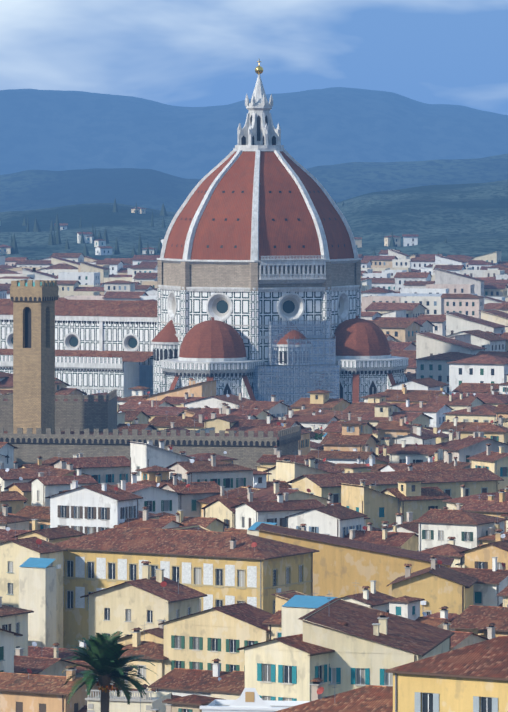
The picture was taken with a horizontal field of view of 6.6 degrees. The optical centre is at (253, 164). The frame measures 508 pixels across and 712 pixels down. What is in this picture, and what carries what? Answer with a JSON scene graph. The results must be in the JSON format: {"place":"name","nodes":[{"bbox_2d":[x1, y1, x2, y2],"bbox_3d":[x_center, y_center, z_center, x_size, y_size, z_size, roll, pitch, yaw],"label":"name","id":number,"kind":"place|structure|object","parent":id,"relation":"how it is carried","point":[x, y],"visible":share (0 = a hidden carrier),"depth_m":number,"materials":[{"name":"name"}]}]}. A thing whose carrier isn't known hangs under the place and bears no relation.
{"place":"outdoors","nodes":[
{"label":"outdoors","id":0,"kind":"place"},
{"bbox_2d":[0,87,507,178],"bbox_3d":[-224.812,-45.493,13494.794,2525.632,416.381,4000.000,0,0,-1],"label":"mountain","id":1,"kind":"structure","parent":0,"point":[55,130],"depth_m":12999.68,"materials":[{"name":"blue"}]},
{"bbox_2d":[0,180,507,260],"bbox_3d":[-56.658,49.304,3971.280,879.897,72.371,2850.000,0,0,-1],"label":"hills","id":2,"kind":"structure","parent":0,"point":[470,219],"depth_m":3644.23,"materials":[{"name":"green plant"}]},
{"bbox_2d":[0,199,446,259],"bbox_3d":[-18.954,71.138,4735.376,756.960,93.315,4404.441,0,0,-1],"label":"hill villas","id":3,"kind":"object","parent":2,"relation":"on","point":[102,248],"visible":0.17,"depth_m":3121.98,"materials":[{"name":"paint"}]},
{"bbox_2d":[0,154,507,211],"bbox_3d":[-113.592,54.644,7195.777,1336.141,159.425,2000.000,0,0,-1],"label":"hills","id":4,"kind":"structure","parent":0,"point":[43,189],"depth_m":7222.84,"materials":[{"name":"blue"}]},
{"bbox_2d":[0,0,507,114],"label":"sky","id":5,"kind":"structure","parent":0,"point":[183,53],"materials":[{"name":"blue"}]},
{"label":"ground","id":6,"kind":"structure","parent":0,"visible":0},
{"bbox_2d":[56,631,155,711],"bbox_3d":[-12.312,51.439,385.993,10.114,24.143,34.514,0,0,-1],"label":"palm tree","id":7,"kind":"object","parent":6,"relation":"on","point":[103,653],"visible":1,"depth_m":372.23,"materials":[{"name":"green plant"}]},
{"bbox_2d":[0,268,300,468],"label":"fortified palace","id":8,"kind":"structure","parent":6,"relation":"on","point":[38,417],"depth_m":991.98,"materials":[{"name":"brown stone"}]},
{"bbox_2d":[0,74,408,405],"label":"cathedral","id":9,"kind":"structure","parent":6,"relation":"on","point":[258,234],"depth_m":1277.29,"materials":[{"name":"white stone"}]},
{"bbox_2d":[255,59,262,73],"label":"ball and cross","id":10,"kind":"object","parent":9,"relation":"on","point":[259,69],"visible":1,"depth_m":1296.10,"materials":[{"name":"gold metal"}]},
{"bbox_2d":[253,318,339,404],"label":"scaffolding","id":11,"kind":"object","parent":9,"relation":"on","point":[323,354],"visible":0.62,"depth_m":1266.72,"materials":[{"name":"silver metal"}]},
{"bbox_2d":[0,249,507,394],"bbox_3d":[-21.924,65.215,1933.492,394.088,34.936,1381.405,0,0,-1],"label":"city","id":12,"kind":"object","parent":6,"relation":"on","point":[453,338],"visible":0.27,"depth_m":1859.12,"materials":[{"name":"paint"}]},
{"bbox_2d":[0,377,507,472],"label":"city","id":13,"kind":"object","parent":6,"relation":"on","point":[375,432],"visible":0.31,"depth_m":1114.47,"materials":[{"name":"tile"}]},
{"bbox_2d":[0,432,507,711],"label":"city","id":14,"kind":"object","parent":6,"relation":"on","point":[196,657],"visible":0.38,"depth_m":735.77,"materials":[{"name":"paint"}]},
{"bbox_2d":[19,410,507,711],"bbox_3d":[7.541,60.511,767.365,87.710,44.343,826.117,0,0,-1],"label":"buildings","id":15,"kind":"structure","parent":6,"relation":"on","point":[330,651],"depth_m":658.51,"materials":[{"name":"paint"}]},
{"bbox_2d":[378,290,484,303],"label":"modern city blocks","id":16,"kind":"structure","parent":6,"relation":"on","point":[407,294],"depth_m":1801.69,"materials":[{"name":"paint"}]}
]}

